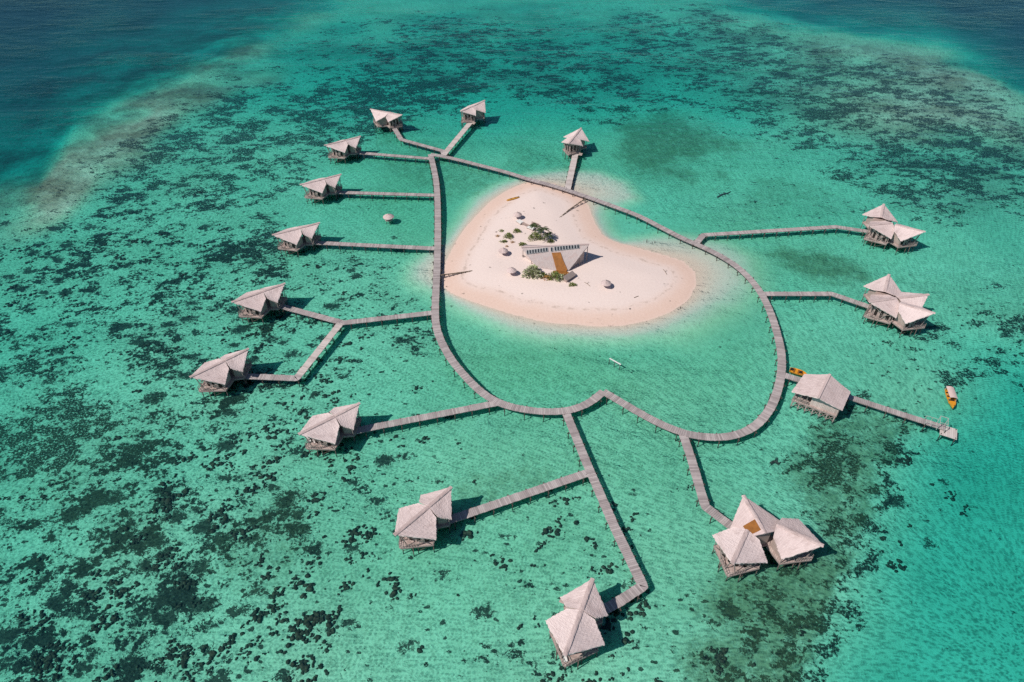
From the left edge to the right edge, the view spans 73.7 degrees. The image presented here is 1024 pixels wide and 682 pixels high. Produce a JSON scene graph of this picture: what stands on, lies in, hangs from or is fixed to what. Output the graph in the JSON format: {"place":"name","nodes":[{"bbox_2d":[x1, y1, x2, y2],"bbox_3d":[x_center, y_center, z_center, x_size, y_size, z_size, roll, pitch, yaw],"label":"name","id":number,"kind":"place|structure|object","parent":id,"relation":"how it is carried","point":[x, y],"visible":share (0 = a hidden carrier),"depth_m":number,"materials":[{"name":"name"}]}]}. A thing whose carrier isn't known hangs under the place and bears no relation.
{"place":"outdoors","nodes":[
{"label":"outdoors","id":0,"kind":"place"},
{"bbox_2d":[0,0,1022,150],"bbox_3d":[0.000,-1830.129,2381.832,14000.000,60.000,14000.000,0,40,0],"label":"water","id":1,"kind":"structure","parent":0,"point":[559,22],"depth_m":417.76,"materials":[{"name":"teal liquid"}]},
{"bbox_2d":[789,367,806,375],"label":"open boat","id":2,"kind":"object","parent":1,"relation":"on","point":[796,371],"visible":0.91,"depth_m":175.03,"materials":[{"name":"orange paint"}]},
{"bbox_2d":[945,386,957,408],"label":"covered boat","id":3,"kind":"object","parent":1,"relation":"on","point":[950,394],"visible":1,"depth_m":167.47,"materials":[{"name":"orange paint"}]},
{"bbox_2d":[0,0,1023,681],"bbox_3d":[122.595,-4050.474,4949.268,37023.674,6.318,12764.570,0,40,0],"label":"seabed","id":4,"kind":"structure","parent":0,"point":[672,114],"depth_m":186.13,"materials":[{"name":"teal sand"}]},
{"bbox_2d":[189,348,252,399],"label":"stilt hut","id":5,"kind":"object","parent":4,"relation":"on","point":[224,373],"visible":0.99,"depth_m":168.58,"materials":[{"name":"grey wood"}]},
{"bbox_2d":[231,282,287,325],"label":"stilt hut","id":6,"kind":"object","parent":4,"relation":"on","point":[261,303],"visible":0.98,"depth_m":190.66,"materials":[{"name":"grey wood"}]},
{"bbox_2d":[272,222,320,256],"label":"stilt hut","id":7,"kind":"object","parent":4,"relation":"on","point":[297,239],"visible":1,"depth_m":216.54,"materials":[{"name":"grey wood"}]},
{"bbox_2d":[300,174,342,205],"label":"stilt hut","id":8,"kind":"object","parent":4,"relation":"on","point":[321,188],"visible":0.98,"depth_m":241.97,"materials":[{"name":"grey wood"}]},
{"bbox_2d":[298,402,361,457],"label":"stilt hut","id":9,"kind":"object","parent":4,"relation":"on","point":[327,431],"visible":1,"depth_m":154.27,"materials":[{"name":"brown wood"}]},
{"bbox_2d":[245,304,431,387],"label":"walkway","id":10,"kind":"structure","parent":4,"relation":"on","point":[319,349],"depth_m":188.63,"materials":[{"name":"grey wood"}]},
{"bbox_2d":[324,136,361,164],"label":"stilt hut","id":11,"kind":"object","parent":4,"relation":"on","point":[343,149],"visible":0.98,"depth_m":266.38,"materials":[{"name":"grey wood"}]},
{"bbox_2d":[314,241,433,254],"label":"walkway","id":12,"kind":"structure","parent":4,"relation":"on","point":[371,245],"depth_m":218.94,"materials":[{"name":"grey wood"}]},
{"bbox_2d":[337,191,433,201],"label":"walkway","id":13,"kind":"structure","parent":4,"relation":"on","point":[419,195],"depth_m":245.20,"materials":[{"name":"grey wood"}]},
{"bbox_2d":[370,109,402,133],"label":"stilt hut","id":14,"kind":"object","parent":4,"relation":"on","point":[390,120],"visible":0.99,"depth_m":288.07,"materials":[{"name":"grey wood"}]},
{"bbox_2d":[383,214,393,223],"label":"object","id":15,"kind":"object","parent":4,"relation":"on","point":[388,217],"visible":1,"depth_m":231.50,"materials":[{"name":"grey wood"}]},
{"bbox_2d":[354,152,428,164],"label":"walkway","id":16,"kind":"structure","parent":4,"relation":"on","point":[394,155],"depth_m":268.77,"materials":[{"name":"grey wood"}]},
{"bbox_2d":[391,128,446,155],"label":"walkway","id":17,"kind":"structure","parent":4,"relation":"on","point":[398,135],"depth_m":277.93,"materials":[{"name":"grey wood"}]},
{"bbox_2d":[393,486,452,556],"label":"stilt hut","id":18,"kind":"object","parent":4,"relation":"on","point":[418,525],"visible":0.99,"depth_m":135.17,"materials":[{"name":"brown wood"}]},
{"bbox_2d":[355,401,496,438],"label":"walkway","id":19,"kind":"structure","parent":4,"relation":"on","point":[453,411],"depth_m":161.91,"materials":[{"name":"grey wood"}]},
{"bbox_2d":[441,122,472,155],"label":"walkway","id":20,"kind":"structure","parent":4,"relation":"on","point":[455,140],"depth_m":280.13,"materials":[{"name":"grey wood"}]},
{"bbox_2d":[460,100,485,127],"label":"stilt hut","id":21,"kind":"object","parent":4,"relation":"on","point":[472,113],"visible":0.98,"depth_m":292.91,"materials":[{"name":"grey wood"}]},
{"bbox_2d":[0,191,969,681],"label":"coral heads","id":22,"kind":"object","parent":4,"relation":"on","point":[310,621],"visible":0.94,"depth_m":132.38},
{"bbox_2d":[451,469,590,529],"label":"walkway","id":23,"kind":"structure","parent":4,"relation":"on","point":[550,485],"depth_m":144.34,"materials":[{"name":"grey wood"}]},
{"bbox_2d":[564,154,577,189],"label":"walkway","id":24,"kind":"structure","parent":4,"relation":"on","point":[570,175],"depth_m":257.72,"materials":[{"name":"grey wood"}]},
{"bbox_2d":[561,128,588,159],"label":"stilt hut","id":25,"kind":"object","parent":4,"relation":"on","point":[573,142],"visible":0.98,"depth_m":269.50,"materials":[{"name":"grey wood"}]},
{"bbox_2d":[545,578,607,670],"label":"stilt hut","id":26,"kind":"object","parent":4,"relation":"on","point":[575,634],"visible":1,"depth_m":118.48,"materials":[{"name":"brown wood"}]},
{"bbox_2d":[562,411,647,613],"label":"walkway","id":27,"kind":"structure","parent":4,"relation":"on","point":[639,587],"depth_m":138.31,"materials":[{"name":"grey wood"}]},
{"bbox_2d":[428,153,787,448],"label":"boardwalk","id":28,"kind":"structure","parent":4,"relation":"on","point":[755,425],"depth_m":180.97,"materials":[{"name":"grey wood"}]},
{"bbox_2d":[678,435,731,528],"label":"walkway","id":29,"kind":"structure","parent":4,"relation":"on","point":[703,500],"depth_m":146.71,"materials":[{"name":"grey wood"}]},
{"bbox_2d":[712,495,823,582],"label":"stilt villa","id":30,"kind":"object","parent":4,"relation":"on","point":[744,539],"visible":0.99,"depth_m":131.46,"materials":[{"name":"brown wood"}]},
{"bbox_2d":[770,457,780,464],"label":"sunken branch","id":31,"kind":"object","parent":4,"relation":"on","point":[774,461],"visible":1,"depth_m":153.94,"materials":[{"name":"black wood"}]},
{"bbox_2d":[693,225,867,243],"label":"walkway","id":32,"kind":"structure","parent":4,"relation":"on","point":[700,237],"depth_m":225.92,"materials":[{"name":"grey wood"}]},
{"bbox_2d":[785,373,800,386],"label":"walkway","id":33,"kind":"structure","parent":4,"relation":"on","point":[791,377],"depth_m":172.14,"materials":[{"name":"grey wood"}]},
{"bbox_2d":[764,291,868,310],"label":"walkway","id":34,"kind":"structure","parent":4,"relation":"on","point":[825,294],"depth_m":198.86,"materials":[{"name":"grey wood"}]},
{"bbox_2d":[790,374,850,423],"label":"pavilion","id":35,"kind":"structure","parent":4,"relation":"on","point":[825,393],"depth_m":162.88,"materials":[{"name":"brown wood"}]},
{"bbox_2d":[860,204,925,254],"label":"stilt villa","id":36,"kind":"object","parent":4,"relation":"on","point":[881,227],"visible":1,"depth_m":218.56,"materials":[{"name":"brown wood"}]},
{"bbox_2d":[861,274,935,337],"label":"stilt villa","id":37,"kind":"object","parent":4,"relation":"on","point":[889,301],"visible":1,"depth_m":188.18,"materials":[{"name":"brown wood"}]},
{"bbox_2d":[845,394,956,445],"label":"jetty","id":38,"kind":"object","parent":4,"relation":"on","point":[949,432],"visible":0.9,"depth_m":161.92,"materials":[{"name":"grey wood"}]},
{"bbox_2d":[925,416,948,430],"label":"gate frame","id":39,"kind":"object","parent":38,"relation":"on","point":[940,421],"visible":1,"depth_m":158.75,"materials":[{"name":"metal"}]},
{"bbox_2d":[440,181,695,326],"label":"sand island","id":40,"kind":"structure","parent":0,"point":[629,272],"depth_m":208.39,"materials":[{"name":"beige sand"}]},
{"bbox_2d":[440,270,471,276],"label":"log bridge","id":41,"kind":"structure","parent":40,"relation":"on","point":[448,274],"depth_m":207.84,"materials":[{"name":"wood"}]},
{"bbox_2d":[498,247,507,254],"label":"beach parasol","id":42,"kind":"object","parent":40,"relation":"on","point":[503,250],"visible":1,"depth_m":213.18,"materials":[{"name":"beige fabric"}]},
{"bbox_2d":[503,232,512,238],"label":"bush","id":43,"kind":"object","parent":40,"relation":"on","point":[509,235],"visible":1,"depth_m":222.18,"materials":[{"name":"green plant"}]},
{"bbox_2d":[507,267,516,274],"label":"beach parasol","id":44,"kind":"object","parent":40,"relation":"on","point":[511,270],"visible":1,"depth_m":205.00,"materials":[{"name":"beige fabric"}]},
{"bbox_2d":[513,211,521,218],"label":"beach parasol","id":45,"kind":"object","parent":40,"relation":"on","point":[517,214],"visible":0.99,"depth_m":230.19,"materials":[{"name":"beige fabric"}]},
{"bbox_2d":[522,264,542,279],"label":"bush","id":46,"kind":"object","parent":40,"relation":"on","point":[533,268],"visible":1,"depth_m":204.70,"materials":[{"name":"green plant"}]},
{"bbox_2d":[529,223,538,232],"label":"palm tree","id":47,"kind":"object","parent":40,"relation":"on","point":[534,225],"visible":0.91,"depth_m":222.94,"materials":[{"name":"green plant"}]},
{"bbox_2d":[528,232,543,240],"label":"bush","id":48,"kind":"object","parent":40,"relation":"on","point":[535,235],"visible":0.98,"depth_m":221.09,"materials":[{"name":"green plant"}]},
{"bbox_2d":[531,225,550,239],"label":"palm tree","id":49,"kind":"object","parent":40,"relation":"on","point":[541,230],"visible":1,"depth_m":218.88,"materials":[{"name":"green plant"}]},
{"bbox_2d":[542,232,554,240],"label":"palm tree","id":50,"kind":"object","parent":40,"relation":"on","point":[546,234],"visible":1,"depth_m":219.44,"materials":[{"name":"green plant"}]},
{"bbox_2d":[547,271,559,280],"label":"bush","id":51,"kind":"object","parent":40,"relation":"on","point":[556,273],"visible":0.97,"depth_m":203.96,"materials":[{"name":"green plant"}]},
{"bbox_2d":[521,243,588,276],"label":"island house","id":52,"kind":"structure","parent":40,"relation":"on","point":[563,258],"depth_m":209.21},
{"bbox_2d":[554,273,563,281],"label":"bush","id":53,"kind":"object","parent":40,"relation":"on","point":[560,275],"visible":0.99,"depth_m":203.85,"materials":[{"name":"green plant"}]},
{"bbox_2d":[563,271,575,282],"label":"shed","id":54,"kind":"structure","parent":40,"relation":"on","point":[569,276],"depth_m":203.95,"materials":[{"name":"grey wood"}]},
{"bbox_2d":[559,198,585,217],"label":"log bridge","id":55,"kind":"structure","parent":40,"relation":"on","point":[584,199],"depth_m":238.80,"materials":[{"name":"wood"}]},
{"bbox_2d":[601,280,610,286],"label":"beach parasol","id":56,"kind":"object","parent":40,"relation":"on","point":[605,283],"visible":1,"depth_m":199.97,"materials":[{"name":"white fabric"}]}
]}

